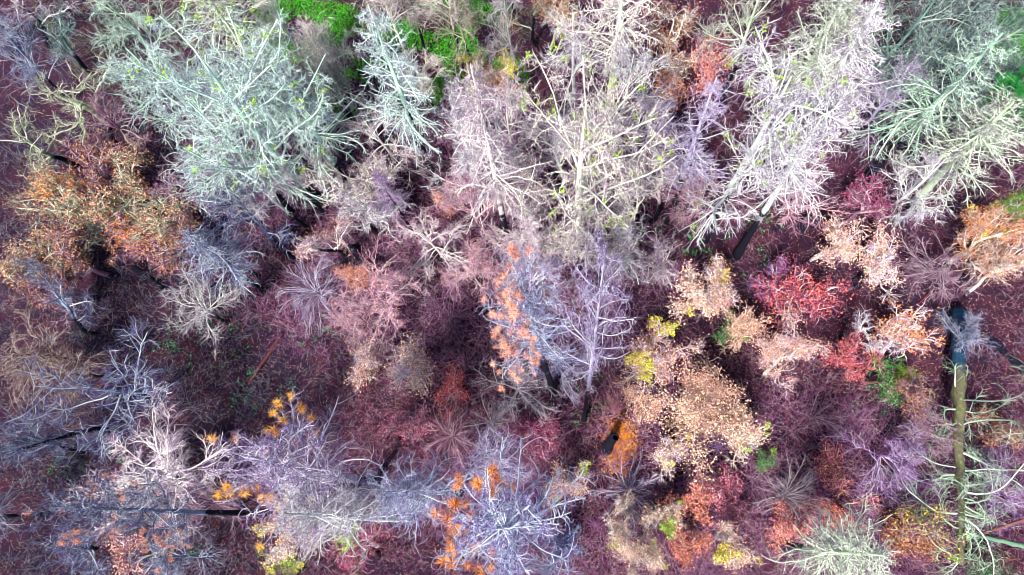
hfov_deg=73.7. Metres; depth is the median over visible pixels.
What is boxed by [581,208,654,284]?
gnarled oak
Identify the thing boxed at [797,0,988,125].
bare tree
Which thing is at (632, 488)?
bare sapling
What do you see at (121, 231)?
scorched tree
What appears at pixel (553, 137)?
gnarled oak
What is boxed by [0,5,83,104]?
bare tree
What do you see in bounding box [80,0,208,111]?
bare tree
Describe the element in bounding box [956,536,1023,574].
leafy shrub
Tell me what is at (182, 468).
bare tree
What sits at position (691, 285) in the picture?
scorched tree
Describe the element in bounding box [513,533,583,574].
bare sapling
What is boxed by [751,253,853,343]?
scorched tree
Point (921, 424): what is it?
leafy shrub
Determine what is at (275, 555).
scorched tree
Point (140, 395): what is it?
bare oak
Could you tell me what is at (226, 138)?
bare tree
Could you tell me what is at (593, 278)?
bare tree
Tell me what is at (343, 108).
bare tree
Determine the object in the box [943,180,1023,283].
scorched tree
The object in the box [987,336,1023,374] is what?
fallen log
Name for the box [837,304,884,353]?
gnarled oak
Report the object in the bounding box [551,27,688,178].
bare tree
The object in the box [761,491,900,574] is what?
dead fir
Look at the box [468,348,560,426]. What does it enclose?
bare tree
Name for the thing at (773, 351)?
scorched tree
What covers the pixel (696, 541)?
scorched tree
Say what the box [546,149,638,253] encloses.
gnarled oak
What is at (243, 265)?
bare tree
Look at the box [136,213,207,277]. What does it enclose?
scorched tree
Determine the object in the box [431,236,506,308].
bare tree
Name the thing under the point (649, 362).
scorched tree
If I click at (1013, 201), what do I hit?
evergreen tree
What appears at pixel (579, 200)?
dead fir
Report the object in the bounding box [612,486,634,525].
scorched tree
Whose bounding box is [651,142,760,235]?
bare tree
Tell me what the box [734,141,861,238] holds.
bare tree
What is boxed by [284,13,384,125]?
bare tree
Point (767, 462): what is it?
leafy shrub
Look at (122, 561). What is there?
leafy shrub
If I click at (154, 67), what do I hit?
bare tree
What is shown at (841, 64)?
dead fir
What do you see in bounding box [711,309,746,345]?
leafy shrub
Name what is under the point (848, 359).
scorched tree
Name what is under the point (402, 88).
dead fir
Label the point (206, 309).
bare tree
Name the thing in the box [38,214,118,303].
scorched tree
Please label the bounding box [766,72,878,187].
bare tree
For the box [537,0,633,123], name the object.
bare tree
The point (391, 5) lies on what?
bare tree
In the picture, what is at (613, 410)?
bare sapling
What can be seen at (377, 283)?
bare tree
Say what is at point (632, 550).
scorched tree
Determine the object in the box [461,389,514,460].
leafy shrub
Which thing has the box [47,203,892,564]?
fern cover
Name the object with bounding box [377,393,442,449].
leafy shrub
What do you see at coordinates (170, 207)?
scorched tree
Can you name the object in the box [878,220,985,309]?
bare shrub
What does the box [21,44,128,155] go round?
gnarled oak
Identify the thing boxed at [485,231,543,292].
gnarled oak
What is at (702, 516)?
scorched tree
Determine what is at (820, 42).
dead fir
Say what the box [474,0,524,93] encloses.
bare tree
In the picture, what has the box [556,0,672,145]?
dead fir
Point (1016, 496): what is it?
bare tree
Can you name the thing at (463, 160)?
bare tree
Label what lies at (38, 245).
scorched tree
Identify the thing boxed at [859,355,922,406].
leafy shrub
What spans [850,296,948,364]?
scorched tree
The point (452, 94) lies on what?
gnarled oak
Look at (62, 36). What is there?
gnarled oak
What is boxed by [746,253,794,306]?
leafy shrub
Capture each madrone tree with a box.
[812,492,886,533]
[877,499,969,563]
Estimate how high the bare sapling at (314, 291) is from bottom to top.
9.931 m
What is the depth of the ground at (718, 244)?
62.84 m
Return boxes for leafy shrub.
[97,522,154,574]
[135,522,227,574]
[251,542,305,574]
[323,511,393,574]
[331,261,370,293]
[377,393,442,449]
[428,357,469,418]
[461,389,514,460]
[502,409,562,465]
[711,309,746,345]
[740,447,830,534]
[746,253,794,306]
[751,447,780,473]
[764,496,822,557]
[795,385,859,447]
[839,169,906,230]
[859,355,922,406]
[873,362,934,427]
[876,504,955,567]
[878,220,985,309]
[889,399,961,470]
[951,243,1015,287]
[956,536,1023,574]
[965,402,1023,450]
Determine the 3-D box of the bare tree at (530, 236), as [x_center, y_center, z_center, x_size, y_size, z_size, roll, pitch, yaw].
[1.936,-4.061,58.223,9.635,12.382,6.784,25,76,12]
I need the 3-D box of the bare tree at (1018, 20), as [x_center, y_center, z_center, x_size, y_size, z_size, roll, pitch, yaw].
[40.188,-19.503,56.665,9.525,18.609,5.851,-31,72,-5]
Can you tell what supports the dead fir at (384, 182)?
on the ground at (718, 244)
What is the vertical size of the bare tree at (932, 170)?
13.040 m
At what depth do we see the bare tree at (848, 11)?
51.60 m
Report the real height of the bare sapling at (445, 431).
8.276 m
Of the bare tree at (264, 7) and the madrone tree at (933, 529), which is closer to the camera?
the madrone tree at (933, 529)
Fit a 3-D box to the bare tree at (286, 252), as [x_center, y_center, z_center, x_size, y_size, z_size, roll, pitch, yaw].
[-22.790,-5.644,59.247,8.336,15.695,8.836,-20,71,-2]
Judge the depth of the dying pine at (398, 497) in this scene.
40.16 m
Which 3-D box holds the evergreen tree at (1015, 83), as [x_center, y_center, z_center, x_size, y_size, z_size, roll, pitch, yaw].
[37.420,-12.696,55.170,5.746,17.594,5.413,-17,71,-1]
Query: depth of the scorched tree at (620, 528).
50.89 m
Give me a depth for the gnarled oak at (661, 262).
55.73 m
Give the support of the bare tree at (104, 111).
on the ground at (718, 244)
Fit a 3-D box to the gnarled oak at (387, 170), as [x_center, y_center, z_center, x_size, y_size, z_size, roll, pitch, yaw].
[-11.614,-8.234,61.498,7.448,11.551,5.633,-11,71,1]
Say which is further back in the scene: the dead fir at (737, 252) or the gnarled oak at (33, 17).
the gnarled oak at (33, 17)
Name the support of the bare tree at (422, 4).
on the ground at (718, 244)
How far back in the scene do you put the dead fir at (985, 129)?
49.30 m
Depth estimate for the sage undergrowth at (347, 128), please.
74.75 m
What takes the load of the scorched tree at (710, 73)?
on the ground at (718, 244)
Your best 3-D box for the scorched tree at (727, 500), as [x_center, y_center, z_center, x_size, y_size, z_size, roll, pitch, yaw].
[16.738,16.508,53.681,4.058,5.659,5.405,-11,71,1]
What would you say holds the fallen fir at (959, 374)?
on the ground at (718, 244)
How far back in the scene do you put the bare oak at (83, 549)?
51.64 m
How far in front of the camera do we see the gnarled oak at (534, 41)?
68.09 m
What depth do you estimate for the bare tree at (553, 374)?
56.14 m
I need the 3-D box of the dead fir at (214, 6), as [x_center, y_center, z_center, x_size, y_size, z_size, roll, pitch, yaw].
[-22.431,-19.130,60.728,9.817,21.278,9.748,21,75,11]
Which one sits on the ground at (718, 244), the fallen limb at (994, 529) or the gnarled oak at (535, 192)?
the gnarled oak at (535, 192)
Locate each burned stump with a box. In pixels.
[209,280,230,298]
[332,243,368,268]
[598,432,618,455]
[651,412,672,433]
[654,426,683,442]
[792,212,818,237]
[848,274,864,289]
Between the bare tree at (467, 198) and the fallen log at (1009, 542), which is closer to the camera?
the fallen log at (1009, 542)
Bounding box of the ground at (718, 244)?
[0,0,1023,574]
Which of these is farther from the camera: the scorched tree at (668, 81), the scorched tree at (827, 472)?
the scorched tree at (668, 81)
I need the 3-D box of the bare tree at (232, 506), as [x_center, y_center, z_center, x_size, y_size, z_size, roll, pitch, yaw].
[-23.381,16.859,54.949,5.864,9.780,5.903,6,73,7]
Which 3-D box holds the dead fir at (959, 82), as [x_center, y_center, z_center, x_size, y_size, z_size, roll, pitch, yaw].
[30.967,-13.383,54.038,11.420,21.280,8.288,-28,72,-4]
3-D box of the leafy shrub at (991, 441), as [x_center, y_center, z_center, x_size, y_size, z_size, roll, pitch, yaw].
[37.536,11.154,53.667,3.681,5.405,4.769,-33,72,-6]
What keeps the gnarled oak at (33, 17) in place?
on the ground at (718, 244)
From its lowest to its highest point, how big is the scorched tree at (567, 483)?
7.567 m
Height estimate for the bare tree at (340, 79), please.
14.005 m
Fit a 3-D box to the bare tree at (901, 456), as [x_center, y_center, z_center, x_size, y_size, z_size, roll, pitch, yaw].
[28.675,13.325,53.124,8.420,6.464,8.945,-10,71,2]
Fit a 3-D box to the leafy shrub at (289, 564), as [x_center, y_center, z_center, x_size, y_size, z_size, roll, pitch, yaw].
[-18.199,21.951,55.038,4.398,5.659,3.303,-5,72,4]
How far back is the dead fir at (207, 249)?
56.91 m
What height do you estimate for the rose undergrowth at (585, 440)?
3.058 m
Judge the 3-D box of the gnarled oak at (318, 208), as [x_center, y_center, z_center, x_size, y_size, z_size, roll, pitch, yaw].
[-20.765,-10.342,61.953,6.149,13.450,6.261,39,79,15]
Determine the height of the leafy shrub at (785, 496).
9.931 m
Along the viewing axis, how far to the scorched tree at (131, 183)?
62.49 m
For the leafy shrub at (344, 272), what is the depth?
60.80 m
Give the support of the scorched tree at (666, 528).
on the ground at (718, 244)
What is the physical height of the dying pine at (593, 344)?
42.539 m
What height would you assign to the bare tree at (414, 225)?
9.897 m
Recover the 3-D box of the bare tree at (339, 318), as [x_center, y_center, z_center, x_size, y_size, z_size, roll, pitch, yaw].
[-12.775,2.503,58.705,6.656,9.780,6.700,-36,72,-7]
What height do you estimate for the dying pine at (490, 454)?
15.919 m
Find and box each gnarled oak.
[0,0,83,49]
[0,95,82,186]
[2,158,86,233]
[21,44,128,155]
[32,0,102,80]
[119,196,204,266]
[156,125,264,225]
[199,38,309,182]
[243,130,327,216]
[291,214,361,267]
[292,132,385,230]
[318,168,412,247]
[339,146,408,223]
[426,64,496,179]
[485,138,572,252]
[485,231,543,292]
[488,151,560,222]
[494,0,565,47]
[516,101,586,203]
[516,209,594,272]
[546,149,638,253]
[548,212,644,285]
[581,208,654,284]
[587,160,669,254]
[624,144,691,224]
[631,0,668,56]
[631,226,681,287]
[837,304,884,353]
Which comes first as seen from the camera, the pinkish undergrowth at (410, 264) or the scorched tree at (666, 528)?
the scorched tree at (666, 528)
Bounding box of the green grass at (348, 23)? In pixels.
[226,0,1023,125]
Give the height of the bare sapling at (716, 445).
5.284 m
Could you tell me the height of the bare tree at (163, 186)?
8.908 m
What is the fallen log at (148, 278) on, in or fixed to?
on the ground at (718, 244)
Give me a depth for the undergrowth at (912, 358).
60.30 m
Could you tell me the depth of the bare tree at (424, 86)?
64.53 m
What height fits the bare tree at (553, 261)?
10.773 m
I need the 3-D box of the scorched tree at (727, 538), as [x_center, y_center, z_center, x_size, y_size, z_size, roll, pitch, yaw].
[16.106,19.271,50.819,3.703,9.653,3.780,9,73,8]
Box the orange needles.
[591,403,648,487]
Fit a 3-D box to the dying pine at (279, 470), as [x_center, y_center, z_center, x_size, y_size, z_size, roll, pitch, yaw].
[-12.298,13.057,45.721,9.106,28.123,11.367,5,72,7]
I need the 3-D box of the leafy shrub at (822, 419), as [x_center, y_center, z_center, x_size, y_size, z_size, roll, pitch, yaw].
[24.430,10.378,54.256,4.175,7.277,5.047,40,79,16]
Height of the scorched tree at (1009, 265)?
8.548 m
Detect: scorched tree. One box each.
[0,210,81,289]
[0,234,51,284]
[0,254,98,328]
[21,162,96,218]
[24,175,120,261]
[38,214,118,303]
[85,129,172,231]
[87,205,159,268]
[131,183,204,246]
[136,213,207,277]
[252,514,323,569]
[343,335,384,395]
[383,328,437,398]
[430,180,465,224]
[445,47,531,115]
[531,0,578,56]
[541,459,592,511]
[602,511,638,553]
[606,509,669,574]
[609,314,709,402]
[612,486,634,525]
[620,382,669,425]
[627,0,721,87]
[642,497,685,539]
[648,351,765,493]
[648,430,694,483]
[651,66,695,112]
[655,470,717,537]
[665,259,735,327]
[666,360,747,429]
[666,523,713,573]
[681,29,744,105]
[688,251,743,315]
[705,461,754,532]
[706,519,762,573]
[715,299,772,356]
[724,416,772,469]
[749,296,834,402]
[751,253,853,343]
[804,210,874,272]
[807,435,855,498]
[816,328,886,389]
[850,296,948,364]
[854,218,910,304]
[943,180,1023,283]
[962,228,1023,297]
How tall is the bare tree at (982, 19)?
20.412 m
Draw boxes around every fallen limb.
[980,518,1023,534]
[998,557,1023,562]
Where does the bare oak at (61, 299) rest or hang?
on the ground at (718, 244)
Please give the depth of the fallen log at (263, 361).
63.29 m
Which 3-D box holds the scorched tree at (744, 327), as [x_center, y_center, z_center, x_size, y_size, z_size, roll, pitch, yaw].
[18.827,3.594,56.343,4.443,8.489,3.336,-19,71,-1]
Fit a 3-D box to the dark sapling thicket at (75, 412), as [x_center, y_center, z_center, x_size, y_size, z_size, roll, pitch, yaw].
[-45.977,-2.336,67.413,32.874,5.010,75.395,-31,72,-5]
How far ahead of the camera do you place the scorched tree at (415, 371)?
53.81 m
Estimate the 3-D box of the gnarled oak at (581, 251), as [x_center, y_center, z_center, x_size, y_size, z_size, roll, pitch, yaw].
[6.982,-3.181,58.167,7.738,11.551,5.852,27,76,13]
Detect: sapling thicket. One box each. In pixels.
[0,0,281,574]
[165,68,1023,574]
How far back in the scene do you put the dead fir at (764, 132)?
41.83 m
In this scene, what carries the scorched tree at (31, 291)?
on the ground at (718, 244)
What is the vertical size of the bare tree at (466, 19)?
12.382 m
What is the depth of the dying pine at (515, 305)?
35.04 m
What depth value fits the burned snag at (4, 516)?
55.78 m
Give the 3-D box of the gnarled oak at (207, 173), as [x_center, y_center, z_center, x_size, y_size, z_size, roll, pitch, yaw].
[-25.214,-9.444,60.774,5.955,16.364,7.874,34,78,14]
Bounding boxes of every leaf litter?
[0,0,1023,574]
[0,0,1023,574]
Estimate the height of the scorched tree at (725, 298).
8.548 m
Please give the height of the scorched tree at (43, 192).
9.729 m
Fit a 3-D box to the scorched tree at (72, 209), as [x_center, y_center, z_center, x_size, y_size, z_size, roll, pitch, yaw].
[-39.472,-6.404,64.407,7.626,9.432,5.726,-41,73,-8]
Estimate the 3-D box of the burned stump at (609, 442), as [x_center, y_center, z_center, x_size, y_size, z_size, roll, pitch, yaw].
[7.725,12.977,55.511,1.608,5.948,2.301,40,79,16]
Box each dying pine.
[17,454,273,574]
[199,386,388,568]
[256,446,417,566]
[352,444,486,558]
[424,420,597,574]
[450,418,531,504]
[475,243,605,399]
[543,224,636,422]
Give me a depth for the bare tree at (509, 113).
54.01 m
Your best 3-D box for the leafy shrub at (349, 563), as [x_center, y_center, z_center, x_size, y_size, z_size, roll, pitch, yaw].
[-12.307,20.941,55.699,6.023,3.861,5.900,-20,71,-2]
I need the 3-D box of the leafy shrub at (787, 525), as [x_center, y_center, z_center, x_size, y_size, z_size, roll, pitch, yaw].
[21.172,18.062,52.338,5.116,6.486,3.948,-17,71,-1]
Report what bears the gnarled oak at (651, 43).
on the ground at (718, 244)
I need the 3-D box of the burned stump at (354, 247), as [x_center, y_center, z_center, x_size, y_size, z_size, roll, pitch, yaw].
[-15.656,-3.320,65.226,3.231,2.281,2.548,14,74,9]
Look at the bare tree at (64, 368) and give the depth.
58.28 m
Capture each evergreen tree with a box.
[927,65,1023,178]
[955,188,1023,249]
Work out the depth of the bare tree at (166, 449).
52.54 m
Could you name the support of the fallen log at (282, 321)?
on the ground at (718, 244)
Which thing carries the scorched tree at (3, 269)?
on the ground at (718, 244)
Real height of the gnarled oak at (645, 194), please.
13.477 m
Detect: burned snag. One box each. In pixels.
[0,481,49,541]
[400,0,430,54]
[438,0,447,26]
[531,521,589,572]
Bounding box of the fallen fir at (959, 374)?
[882,307,1023,574]
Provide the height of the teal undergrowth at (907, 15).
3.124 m
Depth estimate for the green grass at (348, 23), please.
72.69 m
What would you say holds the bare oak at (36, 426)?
on the ground at (718, 244)
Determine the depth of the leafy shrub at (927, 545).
50.41 m
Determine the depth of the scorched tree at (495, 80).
61.98 m
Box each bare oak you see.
[0,316,178,469]
[0,408,94,467]
[0,418,109,471]
[7,254,106,337]
[30,514,118,574]
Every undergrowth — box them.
[0,0,1023,574]
[0,111,357,574]
[26,0,539,129]
[288,316,952,574]
[295,77,684,398]
[828,0,1023,165]
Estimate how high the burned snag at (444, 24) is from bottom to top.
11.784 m
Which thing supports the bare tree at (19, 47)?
on the ground at (718, 244)
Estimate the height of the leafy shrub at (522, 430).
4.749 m
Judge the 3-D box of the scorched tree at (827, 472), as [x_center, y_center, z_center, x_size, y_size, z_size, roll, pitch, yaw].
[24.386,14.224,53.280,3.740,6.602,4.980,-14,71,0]
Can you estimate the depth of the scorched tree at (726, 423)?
50.45 m
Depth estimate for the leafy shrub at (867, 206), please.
58.33 m
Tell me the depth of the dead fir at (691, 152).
50.34 m
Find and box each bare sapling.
[266,245,353,336]
[422,395,481,470]
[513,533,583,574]
[592,447,671,534]
[594,386,632,423]
[697,433,729,457]
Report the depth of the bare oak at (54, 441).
55.39 m
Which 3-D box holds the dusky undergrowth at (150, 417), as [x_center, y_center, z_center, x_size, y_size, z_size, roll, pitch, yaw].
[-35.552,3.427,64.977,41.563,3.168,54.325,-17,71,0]
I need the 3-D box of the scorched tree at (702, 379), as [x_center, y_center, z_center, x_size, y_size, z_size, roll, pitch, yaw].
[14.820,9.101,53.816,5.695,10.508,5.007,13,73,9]
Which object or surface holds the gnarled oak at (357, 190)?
on the ground at (718, 244)
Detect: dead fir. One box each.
[118,0,348,210]
[173,223,266,298]
[175,0,305,127]
[256,59,368,200]
[348,5,444,191]
[370,168,415,236]
[437,60,552,258]
[505,31,683,263]
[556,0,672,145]
[642,76,740,227]
[677,14,874,250]
[726,111,846,259]
[743,0,878,147]
[757,0,903,146]
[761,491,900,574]
[850,21,1019,185]
[879,83,1023,226]
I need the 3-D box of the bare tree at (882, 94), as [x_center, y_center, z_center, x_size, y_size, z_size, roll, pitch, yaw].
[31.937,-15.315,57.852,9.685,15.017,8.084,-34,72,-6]
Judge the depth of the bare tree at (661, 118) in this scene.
52.26 m
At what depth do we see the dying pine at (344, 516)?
34.97 m
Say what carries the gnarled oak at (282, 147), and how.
on the ground at (718, 244)
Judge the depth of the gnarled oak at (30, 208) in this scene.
64.01 m
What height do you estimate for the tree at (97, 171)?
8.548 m
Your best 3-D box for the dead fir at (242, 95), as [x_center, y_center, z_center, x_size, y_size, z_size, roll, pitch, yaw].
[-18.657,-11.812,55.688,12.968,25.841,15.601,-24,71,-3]
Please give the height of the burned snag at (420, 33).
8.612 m
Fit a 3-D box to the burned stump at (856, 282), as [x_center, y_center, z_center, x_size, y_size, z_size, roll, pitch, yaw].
[30.719,-0.689,60.377,1.932,2.055,2.481,-28,72,-4]
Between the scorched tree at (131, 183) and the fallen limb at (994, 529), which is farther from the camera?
the scorched tree at (131, 183)
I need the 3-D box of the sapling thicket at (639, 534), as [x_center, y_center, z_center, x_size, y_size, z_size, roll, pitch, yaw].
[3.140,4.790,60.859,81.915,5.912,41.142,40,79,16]
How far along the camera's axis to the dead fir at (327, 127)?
56.36 m
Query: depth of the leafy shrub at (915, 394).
51.91 m
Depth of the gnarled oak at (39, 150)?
64.48 m
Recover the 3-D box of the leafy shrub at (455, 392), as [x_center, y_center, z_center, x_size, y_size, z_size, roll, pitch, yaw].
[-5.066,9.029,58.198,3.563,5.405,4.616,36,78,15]
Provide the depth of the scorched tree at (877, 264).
55.77 m
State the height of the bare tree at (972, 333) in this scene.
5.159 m
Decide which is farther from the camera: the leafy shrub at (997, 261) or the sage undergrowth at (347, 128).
the sage undergrowth at (347, 128)
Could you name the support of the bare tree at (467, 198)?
on the ground at (718, 244)
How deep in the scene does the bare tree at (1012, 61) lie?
52.73 m
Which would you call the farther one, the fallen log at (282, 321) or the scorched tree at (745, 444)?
the fallen log at (282, 321)
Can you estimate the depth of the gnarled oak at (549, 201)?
58.39 m
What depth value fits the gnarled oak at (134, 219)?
62.32 m
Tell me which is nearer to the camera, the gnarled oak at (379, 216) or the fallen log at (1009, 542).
the fallen log at (1009, 542)
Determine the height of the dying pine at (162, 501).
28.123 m
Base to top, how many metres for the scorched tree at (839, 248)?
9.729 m
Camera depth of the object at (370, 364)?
56.26 m
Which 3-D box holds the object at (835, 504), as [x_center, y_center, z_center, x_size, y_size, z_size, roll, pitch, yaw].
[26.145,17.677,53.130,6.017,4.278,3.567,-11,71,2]
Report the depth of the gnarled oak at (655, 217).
56.59 m
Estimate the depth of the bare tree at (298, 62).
57.03 m
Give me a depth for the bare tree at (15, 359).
58.26 m
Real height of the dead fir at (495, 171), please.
28.874 m
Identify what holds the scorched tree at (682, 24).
on the ground at (718, 244)
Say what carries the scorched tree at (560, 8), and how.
on the ground at (718, 244)
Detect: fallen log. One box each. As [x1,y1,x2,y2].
[132,265,163,290]
[248,333,283,383]
[262,313,299,328]
[967,533,1023,548]
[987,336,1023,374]
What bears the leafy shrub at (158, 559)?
on the ground at (718, 244)
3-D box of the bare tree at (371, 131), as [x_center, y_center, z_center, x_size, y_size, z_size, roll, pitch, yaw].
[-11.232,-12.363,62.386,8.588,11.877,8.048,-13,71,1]
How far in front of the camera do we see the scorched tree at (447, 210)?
61.04 m
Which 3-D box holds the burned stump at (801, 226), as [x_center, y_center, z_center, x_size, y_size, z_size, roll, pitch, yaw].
[26.926,-6.090,62.268,1.914,2.373,2.446,-18,71,-1]
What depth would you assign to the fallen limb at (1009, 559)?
52.03 m
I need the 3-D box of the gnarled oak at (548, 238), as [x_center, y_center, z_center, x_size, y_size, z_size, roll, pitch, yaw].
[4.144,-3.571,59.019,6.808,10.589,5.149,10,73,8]
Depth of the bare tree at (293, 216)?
56.41 m
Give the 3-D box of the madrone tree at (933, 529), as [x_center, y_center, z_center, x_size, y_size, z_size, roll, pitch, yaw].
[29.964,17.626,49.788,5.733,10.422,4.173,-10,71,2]
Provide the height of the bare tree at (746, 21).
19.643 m
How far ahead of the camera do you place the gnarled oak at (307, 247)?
59.48 m
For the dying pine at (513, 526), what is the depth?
30.56 m
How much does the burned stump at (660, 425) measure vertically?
1.921 m
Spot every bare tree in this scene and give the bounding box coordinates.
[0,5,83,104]
[0,295,78,417]
[1,23,35,58]
[25,329,116,421]
[48,377,254,574]
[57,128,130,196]
[67,86,158,155]
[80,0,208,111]
[92,12,219,155]
[116,429,241,533]
[142,169,237,229]
[143,48,355,222]
[156,259,254,357]
[168,461,248,537]
[182,158,298,264]
[190,230,260,304]
[210,144,311,232]
[236,9,351,151]
[250,0,309,68]
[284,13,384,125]
[288,20,360,107]
[314,283,406,351]
[315,72,357,123]
[318,234,427,365]
[329,100,434,191]
[351,0,432,78]
[387,207,486,299]
[391,45,453,114]
[404,0,484,68]
[418,90,531,219]
[419,0,489,73]
[421,155,515,264]
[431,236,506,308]
[446,71,562,179]
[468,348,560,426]
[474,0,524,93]
[476,191,588,272]
[484,234,582,337]
[525,332,595,407]
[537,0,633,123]
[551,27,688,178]
[566,257,636,320]
[590,84,692,201]
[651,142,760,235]
[687,0,791,105]
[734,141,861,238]
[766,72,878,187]
[768,0,899,124]
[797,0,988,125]
[817,411,947,518]
[841,48,946,178]
[867,133,968,234]
[868,0,1015,140]
[931,0,1023,114]
[931,306,998,366]
[938,441,1023,549]
[942,36,1023,141]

